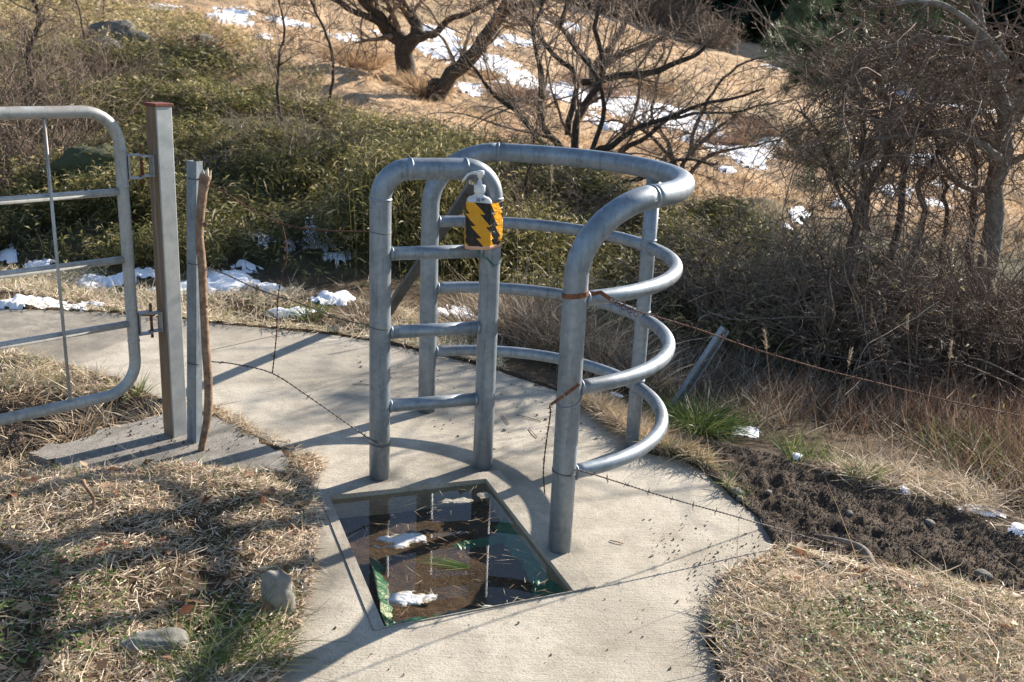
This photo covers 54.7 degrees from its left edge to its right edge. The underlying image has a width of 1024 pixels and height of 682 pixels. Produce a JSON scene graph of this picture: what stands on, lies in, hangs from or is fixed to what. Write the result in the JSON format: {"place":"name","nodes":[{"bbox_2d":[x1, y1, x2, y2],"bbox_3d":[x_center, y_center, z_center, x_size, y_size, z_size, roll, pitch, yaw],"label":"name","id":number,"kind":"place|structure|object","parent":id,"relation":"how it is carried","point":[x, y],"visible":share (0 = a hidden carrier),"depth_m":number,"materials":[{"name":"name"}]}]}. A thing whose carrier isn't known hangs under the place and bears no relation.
{"place":"outdoors","nodes":[
{"label":"outdoors","id":0,"kind":"place"},
{"bbox_2d":[0,45,474,297],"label":"dead grass","id":1,"kind":"structure","parent":0,"point":[250,113],"depth_m":8.62,"materials":[{"name":"plant"}]},
{"bbox_2d":[0,308,773,681],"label":"path","id":2,"kind":"structure","parent":0,"point":[588,636],"depth_m":3.57,"materials":[{"name":"concrete"}]},
{"bbox_2d":[369,157,503,480],"bbox_3d":[-0.284,-0.056,3.638,0.491,1.229,0.082,-4,18,-19],"label":"hoop barrier","id":3,"kind":"object","parent":2,"relation":"on","point":[388,180],"visible":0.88,"depth_m":3.59,"materials":[{"name":"metal"}]},
{"bbox_2d":[462,170,503,268],"bbox_3d":[-0.103,-0.438,3.559,0.108,0.355,0.172,12,19,28],"label":"pump bottle","id":4,"kind":"object","parent":3,"relation":"attached to","point":[483,222],"visible":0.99,"depth_m":3.50,"materials":[{"name":"yellow plastic"}]},
{"bbox_2d":[317,470,595,630],"bbox_3d":[-0.227,0.799,3.356,0.702,0.304,0.931,-4,18,-20],"label":"basin","id":5,"kind":"object","parent":2,"relation":"in","point":[352,504],"visible":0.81,"depth_m":3.40,"materials":[{"name":"concrete"}]},
{"bbox_2d":[345,505,532,620],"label":"sunken litter","id":6,"kind":"object","parent":5,"relation":"in","point":[468,551],"visible":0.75,"depth_m":3.34,"materials":[{"name":"brown plant"}]},
{"bbox_2d":[369,518,563,625],"bbox_3d":[-0.191,0.754,3.215,0.595,0.082,0.588,-4,18,-21],"label":"green sheet","id":7,"kind":"object","parent":5,"relation":"in","point":[510,538],"visible":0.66,"depth_m":3.26,"materials":[{"name":"plastic"}]},
{"bbox_2d":[418,142,694,553],"bbox_3d":[0.216,-0.082,3.809,0.743,1.221,1.411,-5,18,-23],"label":"guard rail","id":8,"kind":"object","parent":2,"relation":"on","point":[668,184],"visible":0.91,"depth_m":3.67,"materials":[{"name":"metal"}]},
{"bbox_2d":[573,469,857,551],"bbox_3d":[1.069,0.682,3.405,1.860,0.609,0.047,-1,17,-10],"label":"barbed wire","id":9,"kind":"object","parent":8,"relation":"attached to","point":[693,504],"visible":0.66,"depth_m":3.28,"materials":[{"name":"metal"}]},
{"bbox_2d":[614,302,1023,416],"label":"barbed wire","id":10,"kind":"object","parent":8,"relation":"attached to","point":[833,372],"visible":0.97,"depth_m":3.61,"materials":[{"name":"metal"}]},
{"bbox_2d":[0,0,1023,681],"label":"ground","id":11,"kind":"structure","parent":0,"point":[542,372],"depth_m":5.28,"materials":[{"name":"beige plant"}]},
{"bbox_2d":[0,0,79,104],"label":"bare sapling","id":12,"kind":"object","parent":11,"relation":"on","point":[38,26],"visible":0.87,"depth_m":11.77,"materials":[{"name":"brown plant"}]},
{"bbox_2d":[0,0,111,122],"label":"bare bush","id":13,"kind":"object","parent":11,"relation":"on","point":[18,72],"visible":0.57,"depth_m":11.04,"materials":[{"name":"plant"}]},
{"bbox_2d":[0,540,135,669],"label":"ground cover","id":14,"kind":"object","parent":11,"relation":"on","point":[40,655],"visible":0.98,"depth_m":2.63,"materials":[{"name":"plant"}]},
{"bbox_2d":[0,332,141,404],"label":"verge grass","id":15,"kind":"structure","parent":11,"relation":"on","point":[44,378],"depth_m":4.62,"materials":[{"name":"plant"}]},
{"bbox_2d":[19,388,139,446],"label":"grass tuft","id":16,"kind":"object","parent":11,"relation":"on","point":[68,430],"visible":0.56,"depth_m":4.21,"materials":[{"name":"plant"}]},
{"bbox_2d":[0,397,160,468],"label":"soil crumbs","id":17,"kind":"object","parent":11,"relation":"on","point":[14,434],"visible":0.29,"depth_m":4.28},
{"bbox_2d":[0,359,162,476],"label":"verge grass","id":18,"kind":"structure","parent":11,"relation":"on","point":[7,394],"depth_m":4.44,"materials":[{"name":"plant"}]},
{"bbox_2d":[46,144,137,211],"bbox_3d":[-3.616,-1.350,8.535,0.699,0.669,0.618,3,17,0],"label":"boulder","id":19,"kind":"object","parent":11,"relation":"on","point":[81,159],"visible":0.32,"depth_m":8.26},
{"bbox_2d":[2,141,185,234],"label":"dwarf bamboo","id":20,"kind":"object","parent":11,"relation":"on","point":[97,181],"visible":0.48,"depth_m":7.90,"materials":[{"name":"green plant"}]},
{"bbox_2d":[29,371,160,435],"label":"grass tuft","id":21,"kind":"object","parent":11,"relation":"on","point":[89,411],"visible":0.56,"depth_m":4.35,"materials":[{"name":"plant"}]},
{"bbox_2d":[0,7,204,190],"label":"bare bush","id":22,"kind":"object","parent":11,"relation":"on","point":[9,143],"visible":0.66,"depth_m":9.29,"materials":[{"name":"plant"}]},
{"bbox_2d":[0,0,217,103],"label":"bare bush","id":23,"kind":"object","parent":11,"relation":"on","point":[96,56],"visible":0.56,"depth_m":12.61,"materials":[{"name":"plant"}]},
{"bbox_2d":[86,20,135,38],"bbox_3d":[-6.737,-5.148,16.625,0.830,0.495,0.586,-9,20,-34],"label":"rock","id":24,"kind":"object","parent":11,"relation":"on","point":[119,25],"visible":0.39,"depth_m":16.41,"materials":[{"name":"stone"}]},
{"bbox_2d":[0,450,295,681],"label":"dead leaves","id":25,"kind":"object","parent":11,"relation":"on","point":[100,664],"visible":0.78,"depth_m":2.88,"materials":[{"name":"brown plant"}]},
{"bbox_2d":[116,627,189,656],"bbox_3d":[-0.948,0.800,2.609,0.190,0.084,0.105,-2,17,-14],"label":"stone","id":26,"kind":"object","parent":11,"relation":"on","point":[153,635],"visible":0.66,"depth_m":2.58,"materials":[{"name":"stone"}]},
{"bbox_2d":[28,414,287,472],"bbox_3d":[-1.321,0.497,3.815,0.832,0.122,0.725,16,22,38],"label":"footing","id":27,"kind":"object","parent":11,"relation":"on","point":[247,451],"visible":0.53,"depth_m":3.85,"materials":[{"name":"concrete"}]},
{"bbox_2d":[127,102,186,437],"bbox_3d":[-1.357,-0.209,3.802,0.086,1.376,0.173,15,21,36],"label":"gate post","id":28,"kind":"object","parent":27,"relation":"on","point":[161,176],"visible":0.98,"depth_m":3.78,"materials":[{"name":"grey metal"}]},
{"bbox_2d":[0,106,140,425],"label":"farm gate","id":29,"kind":"structure","parent":28,"relation":"attached to","point":[109,123],"depth_m":3.58,"materials":[{"name":"metal"}]},
{"bbox_2d":[186,160,202,442],"bbox_3d":[-1.212,-0.097,3.797,0.104,1.177,0.074,10,19,24],"label":"channel post","id":30,"kind":"object","parent":27,"relation":"on","point":[194,169],"visible":0.69,"depth_m":3.79,"materials":[{"name":"metal"}]},
{"bbox_2d":[195,168,212,451],"bbox_3d":[-1.160,-0.060,3.735,0.058,1.180,0.105,12,19,29],"label":"stake","id":31,"kind":"object","parent":27,"relation":"on","point":[205,176],"visible":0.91,"depth_m":3.70,"materials":[{"name":"brown wood"}]},
{"bbox_2d":[0,0,328,104],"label":"dwarf bamboo","id":32,"kind":"object","parent":11,"relation":"on","point":[142,10],"visible":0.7,"depth_m":17.16,"materials":[{"name":"beige plant"}]},
{"bbox_2d":[0,0,333,103],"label":"dead grass","id":33,"kind":"structure","parent":11,"relation":"on","point":[300,97],"depth_m":16.34,"materials":[{"name":"plant"}]},
{"bbox_2d":[0,439,336,681],"bbox_3d":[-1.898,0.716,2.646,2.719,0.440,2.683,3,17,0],"label":"dry grass","id":34,"kind":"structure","parent":11,"relation":"on","point":[125,667],"depth_m":2.99,"materials":[{"name":"leaves"},{"name":"straw"}]},
{"bbox_2d":[0,14,457,285],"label":"dwarf bamboo","id":35,"kind":"object","parent":11,"relation":"on","point":[224,93],"visible":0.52,"depth_m":9.82,"materials":[{"name":"green plant"}]},
{"bbox_2d":[0,215,475,319],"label":"snow","id":36,"kind":"structure","parent":11,"relation":"on","point":[217,279],"depth_m":6.75,"materials":[{"name":"snow"}]},
{"bbox_2d":[109,540,374,681],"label":"green grass","id":37,"kind":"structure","parent":11,"relation":"on","point":[229,651],"depth_m":2.60,"materials":[{"name":"plant"}]},
{"bbox_2d":[0,257,518,369],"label":"verge grass","id":38,"kind":"structure","parent":11,"relation":"on","point":[31,284],"depth_m":6.24,"materials":[{"name":"beige plant"}]},
{"bbox_2d":[202,399,319,471],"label":"seam grass","id":39,"kind":"structure","parent":11,"relation":"on","point":[220,412],"depth_m":4.09,"materials":[{"name":"plant"}]},
{"bbox_2d":[178,117,362,207],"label":"bamboo thicket","id":40,"kind":"object","parent":11,"relation":"on","point":[265,165],"visible":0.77,"depth_m":9.13,"materials":[{"name":"green plant"}]},
{"bbox_2d":[261,570,295,615],"bbox_3d":[-0.666,0.732,2.819,0.095,0.182,0.072,-2,18,-15],"label":"stone","id":41,"kind":"object","parent":11,"relation":"on","point":[281,579],"visible":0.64,"depth_m":2.79,"materials":[{"name":"stone"}]},
{"bbox_2d":[242,0,327,128],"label":"bare sapling","id":42,"kind":"object","parent":11,"relation":"on","point":[279,54],"visible":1,"depth_m":11.47,"materials":[{"name":"brown plant"}]},
{"bbox_2d":[172,67,426,175],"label":"bare bush","id":43,"kind":"object","parent":11,"relation":"on","point":[307,132],"visible":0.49,"depth_m":9.67,"materials":[{"name":"plant"}]},
{"bbox_2d":[288,0,376,102],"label":"bare sapling","id":44,"kind":"object","parent":11,"relation":"on","point":[324,29],"visible":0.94,"depth_m":13.33,"materials":[{"name":"brown plant"}]},
{"bbox_2d":[302,34,395,68],"bbox_3d":[-3.010,-5.544,18.833,2.140,0.701,2.343,14,20,34],"label":"grass hummock","id":45,"kind":"object","parent":11,"relation":"on","point":[384,57],"depth_m":18.70,"materials":[{"name":"plant"}]},
{"bbox_2d":[294,116,470,281],"bbox_3d":[-0.809,-1.167,8.210,1.967,1.364,2.907,3,17,0],"label":"bamboo thicket","id":46,"kind":"object","parent":11,"relation":"on","point":[355,195],"visible":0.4,"depth_m":7.65,"materials":[{"name":"green plant"}]},
{"bbox_2d":[373,64,469,98],"bbox_3d":[-1.600,-4.705,17.815,1.831,0.639,1.877,13,20,32],"label":"grass hummock","id":47,"kind":"object","parent":11,"relation":"on","point":[417,84],"depth_m":17.69,"materials":[{"name":"plant"}]},
{"bbox_2d":[275,0,580,78],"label":"bare tree","id":48,"kind":"object","parent":11,"relation":"on","point":[403,42],"visible":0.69,"depth_m":18.02,"materials":[{"name":"brown plant"}]},
{"bbox_2d":[391,180,473,315],"bbox_3d":[-0.498,-0.491,5.687,0.063,1.004,0.984,-10,21,-35],"label":"wooden post","id":49,"kind":"object","parent":11,"relation":"on","point":[413,273],"visible":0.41,"depth_m":5.71,"materials":[{"name":"wood"}]},
{"bbox_2d":[332,98,541,295],"bbox_3d":[-0.519,-1.198,8.231,1.751,1.481,3.087,3,17,0],"label":"bamboo thicket","id":50,"kind":"object","parent":11,"relation":"on","point":[453,187],"visible":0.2,"depth_m":7.83,"materials":[{"name":"green plant"}]},
{"bbox_2d":[416,0,594,99],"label":"bare tree","id":51,"kind":"object","parent":11,"relation":"on","point":[446,78],"visible":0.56,"depth_m":17.18,"materials":[{"name":"brown plant"}]},
{"bbox_2d":[4,37,1023,257],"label":"pasture grass","id":52,"kind":"structure","parent":11,"relation":"on","point":[566,138],"depth_m":15.29,"materials":[{"name":"plant"}]},
{"bbox_2d":[400,123,638,240],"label":"bare bush","id":53,"kind":"object","parent":11,"relation":"on","point":[559,183],"visible":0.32,"depth_m":9.59,"materials":[{"name":"plant"}]},
{"bbox_2d":[438,258,614,342],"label":"reed clump","id":54,"kind":"object","parent":11,"relation":"on","point":[554,308],"visible":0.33,"depth_m":5.94,"materials":[{"name":"plant"}]},
{"bbox_2d":[310,104,748,235],"bbox_3d":[0.304,-1.875,11.230,5.100,1.337,4.143,3,17,0],"label":"dwarf bamboo","id":55,"kind":"object","parent":11,"relation":"on","point":[388,123],"visible":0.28,"depth_m":10.59,"materials":[{"name":"green plant"}]},
{"bbox_2d":[481,0,590,186],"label":"bare sapling","id":56,"kind":"object","parent":11,"relation":"on","point":[538,109],"visible":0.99,"depth_m":9.15,"materials":[{"name":"brown plant"}]},
{"bbox_2d":[442,173,638,298],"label":"bamboo thicket","id":57,"kind":"object","parent":11,"relation":"on","point":[539,241],"visible":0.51,"depth_m":8.13,"materials":[{"name":"green plant"}]},
{"bbox_2d":[449,266,682,375],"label":"reed clump","id":58,"kind":"object","parent":11,"relation":"on","point":[528,337],"visible":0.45,"depth_m":5.71,"materials":[{"name":"plant"}]},
{"bbox_2d":[150,4,994,230],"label":"snow","id":59,"kind":"structure","parent":11,"relation":"on","point":[241,15],"depth_m":24.39,"materials":[{"name":"snow"}]},
{"bbox_2d":[457,273,694,394],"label":"dead reeds","id":60,"kind":"object","parent":11,"relation":"on","point":[518,344],"visible":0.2,"depth_m":6.08,"materials":[{"name":"plant"}]},
{"bbox_2d":[365,0,793,204],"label":"bare shrub tree","id":61,"kind":"object","parent":11,"relation":"on","point":[579,110],"visible":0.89,"depth_m":11.57,"materials":[{"name":"brown plant"}]},
{"bbox_2d":[506,289,705,371],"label":"reed clump","id":62,"kind":"object","parent":11,"relation":"on","point":[589,350],"visible":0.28,"depth_m":5.53,"materials":[{"name":"plant"}]},
{"bbox_2d":[549,168,705,248],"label":"bare bush","id":63,"kind":"object","parent":11,"relation":"on","point":[599,205],"visible":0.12,"depth_m":9.67,"materials":[{"name":"plant"}]},
{"bbox_2d":[558,315,715,393],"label":"reed clump","id":64,"kind":"object","parent":11,"relation":"on","point":[662,370],"visible":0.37,"depth_m":5.32,"materials":[{"name":"plant"}]},
{"bbox_2d":[592,0,682,26],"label":"crest bush","id":65,"kind":"object","parent":11,"relation":"on","point":[654,8],"visible":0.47,"depth_m":57.30,"materials":[{"name":"plant"}]},
{"bbox_2d":[539,0,736,102],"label":"bare tree","id":66,"kind":"object","parent":11,"relation":"on","point":[594,64],"visible":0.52,"depth_m":22.67,"materials":[{"name":"brown plant"}]},
{"bbox_2d":[471,161,806,365],"bbox_3d":[0.975,-0.825,8.401,3.137,0.978,5.003,3,17,0],"label":"bush","id":67,"kind":"object","parent":11,"relation":"on","point":[610,267],"visible":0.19,"depth_m":7.71,"materials":[{"name":"green plant"}]},
{"bbox_2d":[551,367,742,492],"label":"verge grass","id":68,"kind":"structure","parent":11,"relation":"on","point":[613,412],"depth_m":4.24,"materials":[{"name":"plant"}]},
{"bbox_2d":[562,214,772,331],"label":"bramble bush","id":69,"kind":"object","parent":11,"relation":"on","point":[657,274],"visible":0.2,"depth_m":7.21,"materials":[{"name":"plant"}]},
{"bbox_2d":[555,0,805,174],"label":"bare shrub tree","id":70,"kind":"object","parent":11,"relation":"on","point":[662,134],"visible":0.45,"depth_m":15.18,"materials":[{"name":"brown plant"}]},
{"bbox_2d":[639,0,727,37],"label":"crest bush","id":71,"kind":"object","parent":11,"relation":"on","point":[675,18],"visible":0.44,"depth_m":57.99,"materials":[{"name":"plant"}]},
{"bbox_2d":[627,196,741,303],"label":"bamboo thicket","id":72,"kind":"object","parent":11,"relation":"on","point":[676,229],"visible":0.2,"depth_m":8.45,"materials":[{"name":"green plant"}]},
{"bbox_2d":[670,326,728,403],"bbox_3d":[0.934,0.172,5.041,0.343,0.489,0.038,-5,18,-22],"label":"metal post","id":73,"kind":"object","parent":11,"relation":"on","point":[705,358],"visible":0.9,"depth_m":5.04,"materials":[{"name":"metal"}]},
{"bbox_2d":[625,378,781,446],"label":"grass tuft","id":74,"kind":"object","parent":11,"relation":"on","point":[715,419],"visible":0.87,"depth_m":4.69,"materials":[{"name":"plant"}]},
{"bbox_2d":[672,11,746,55],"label":"crest bush","id":75,"kind":"object","parent":11,"relation":"on","point":[716,47],"visible":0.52,"depth_m":56.56,"materials":[{"name":"plant"}]},
{"bbox_2d":[644,184,813,253],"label":"bamboo thicket","id":76,"kind":"object","parent":11,"relation":"on","point":[708,213],"visible":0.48,"depth_m":10.31,"materials":[{"name":"green plant"}]},
{"bbox_2d":[498,366,1023,594],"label":"soil crumbs","id":77,"kind":"object","parent":11,"relation":"on","point":[964,549],"visible":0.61,"depth_m":3.74,"materials":[{"name":"brown soil"}]},
{"bbox_2d":[605,193,923,371],"bbox_3d":[1.636,-0.367,6.840,2.102,1.198,2.081,3,17,0],"label":"bramble bush","id":78,"kind":"object","parent":11,"relation":"on","point":[703,300],"visible":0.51,"depth_m":6.64,"materials":[{"name":"plant"}]},
{"bbox_2d":[673,181,919,300],"bbox_3d":[2.239,-0.663,8.217,2.251,1.246,2.056,9,18,21],"label":"bramble bush","id":79,"kind":"object","parent":11,"relation":"on","point":[730,231],"visible":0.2,"depth_m":8.19,"materials":[{"name":"plant"}]},
{"bbox_2d":[589,147,1023,411],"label":"cane tangle","id":80,"kind":"object","parent":11,"relation":"on","point":[852,294],"visible":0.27,"depth_m":5.92,"materials":[{"name":"brown plant"}]},
{"bbox_2d":[738,75,880,231],"bbox_3d":[2.916,-1.833,9.454,1.506,1.550,1.016,8,18,17],"label":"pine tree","id":81,"kind":"object","parent":11,"relation":"on","point":[810,175],"visible":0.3,"depth_m":9.40,"materials":[{"name":"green plant"}]},
{"bbox_2d":[598,0,1023,94],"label":"cedar forest","id":82,"kind":"object","parent":11,"relation":"on","point":[752,30],"visible":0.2,"depth_m":70.89,"materials":[{"name":"green plant"}]},
{"bbox_2d":[611,392,1023,535],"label":"snow","id":83,"kind":"structure","parent":11,"relation":"on","point":[1016,529],"depth_m":3.88,"materials":[{"name":"snow"}]},
{"bbox_2d":[650,179,998,381],"bbox_3d":[1.970,-0.339,6.529,2.232,1.482,2.337,-10,21,-35],"label":"bramble bush","id":84,"kind":"object","parent":11,"relation":"on","point":[801,334],"visible":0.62,"depth_m":6.22,"materials":[{"name":"brown plant"}]},
{"bbox_2d":[650,331,1023,506],"bbox_3d":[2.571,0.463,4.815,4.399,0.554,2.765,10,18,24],"label":"dead reeds","id":85,"kind":"object","parent":11,"relation":"on","point":[732,368],"visible":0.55,"depth_m":5.28,"materials":[{"name":"brown plant"}]},
{"bbox_2d":[677,478,1023,681],"bbox_3d":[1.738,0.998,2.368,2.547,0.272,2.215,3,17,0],"label":"dry grass","id":86,"kind":"structure","parent":11,"relation":"on","point":[720,615],"depth_m":2.85,"materials":[{"name":"beige plant"}]},
{"bbox_2d":[756,0,971,134],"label":"pine tree","id":87,"kind":"object","parent":11,"relation":"on","point":[799,23],"visible":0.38,"depth_m":12.35,"materials":[{"name":"green plant"}]},
{"bbox_2d":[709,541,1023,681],"bbox_3d":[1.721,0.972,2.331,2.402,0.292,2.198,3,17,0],"label":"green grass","id":88,"kind":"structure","parent":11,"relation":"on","point":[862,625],"depth_m":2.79,"materials":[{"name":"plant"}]},
{"bbox_2d":[730,207,1012,308],"bbox_3d":[2.963,-0.593,8.512,2.223,1.256,2.178,3,17,0],"label":"bramble bush","id":89,"kind":"object","parent":11,"relation":"on","point":[850,248],"visible":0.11,"depth_m":8.28,"materials":[{"name":"plant"}]},
{"bbox_2d":[790,581,956,681],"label":"ground cover","id":90,"kind":"object","parent":11,"relation":"on","point":[931,661],"visible":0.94,"depth_m":2.78,"materials":[{"name":"plant"}]},
{"bbox_2d":[726,196,1023,427],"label":"bramble bush","id":91,"kind":"object","parent":11,"relation":"on","point":[835,273],"visible":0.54,"depth_m":6.12,"materials":[{"name":"brown plant"}]},
{"bbox_2d":[736,541,1019,681],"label":"dead leaves","id":92,"kind":"object","parent":11,"relation":"on","point":[962,677],"visible":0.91,"depth_m":3.00,"materials":[{"name":"brown plant"}]},
{"bbox_2d":[778,202,1023,416],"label":"bramble bush","id":93,"kind":"object","parent":11,"relation":"on","point":[951,330],"visible":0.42,"depth_m":6.00,"materials":[{"name":"brown plant"}]},
{"bbox_2d":[778,12,1023,296],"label":"vine tree","id":94,"kind":"object","parent":11,"relation":"on","point":[904,187],"visible":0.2,"depth_m":8.35,"materials":[{"name":"brown plant"}]},
{"bbox_2d":[637,0,1023,286],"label":"vine tangle","id":95,"kind":"object","parent":94,"relation":"hanging from","point":[825,116],"visible":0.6,"depth_m":7.21,"materials":[{"name":"brown plant"}]},
{"bbox_2d":[786,193,1023,337],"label":"bramble bush","id":96,"kind":"object","parent":11,"relation":"on","point":[937,254],"visible":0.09,"depth_m":7.95,"materials":[{"name":"plant"}]},
{"bbox_2d":[795,429,1023,550],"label":"turf litter","id":97,"kind":"object","parent":11,"relation":"on","point":[905,476],"visible":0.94,"depth_m":4.06,"materials":[{"name":"beige plant"},{"name":"paper"}]},
{"bbox_2d":[821,0,1023,306],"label":"vine tree","id":98,"kind":"object","parent":11,"relation":"on","point":[999,209],"visible":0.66,"depth_m":7.34,"materials":[{"name":"brown plant"}]},
{"bbox_2d":[683,23,1023,315],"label":"vine tangle","id":99,"kind":"object","parent":98,"relation":"hanging from","point":[920,181],"visible":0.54,"depth_m":7.45,"materials":[{"name":"brown plant"}]},
{"bbox_2d":[722,0,1023,250],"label":"vine tangle","id":100,"kind":"object","parent":98,"relation":"hanging from","point":[945,72],"visible":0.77,"depth_m":6.85,"materials":[{"name":"brown plant"}]},
{"bbox_2d":[865,203,1023,421],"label":"bramble bush","id":101,"kind":"object","parent":11,"relation":"on","point":[1014,290],"visible":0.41,"depth_m":6.06,"materials":[{"name":"plant"}]},
{"bbox_2d":[880,214,1023,396],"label":"bramble bush","id":102,"kind":"object","parent":11,"relation":"on","point":[1015,341],"visible":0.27,"depth_m":6.11,"materials":[{"name":"plant"}]},
{"bbox_2d":[756,408,859,465],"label":"green grass","id":103,"kind":"structure","parent":0,"point":[793,445],"depth_m":4.34,"materials":[{"name":"plant"}]},
{"bbox_2d":[888,400,1023,496],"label":"green grass","id":104,"kind":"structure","parent":0,"point":[961,442],"depth_m":4.61,"materials":[{"name":"plant"}]},
{"label":"water","id":105,"kind":"structure","parent":0,"visible":0},
{"bbox_2d":[373,533,428,548],"bbox_3d":[-0.366,0.667,3.314,0.255,0.013,0.135,0,17,-10],"label":"slush","id":106,"kind":"object","parent":105,"relation":"on","point":[399,541],"visible":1,"depth_m":3.31,"materials":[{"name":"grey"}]},
{"bbox_2d":[385,590,437,606],"bbox_3d":[-0.304,0.773,2.974,0.204,0.012,0.120,0,17,-10],"label":"slush","id":107,"kind":"object","parent":105,"relation":"on","point":[404,598],"visible":1,"depth_m":2.97,"materials":[{"name":"white"}]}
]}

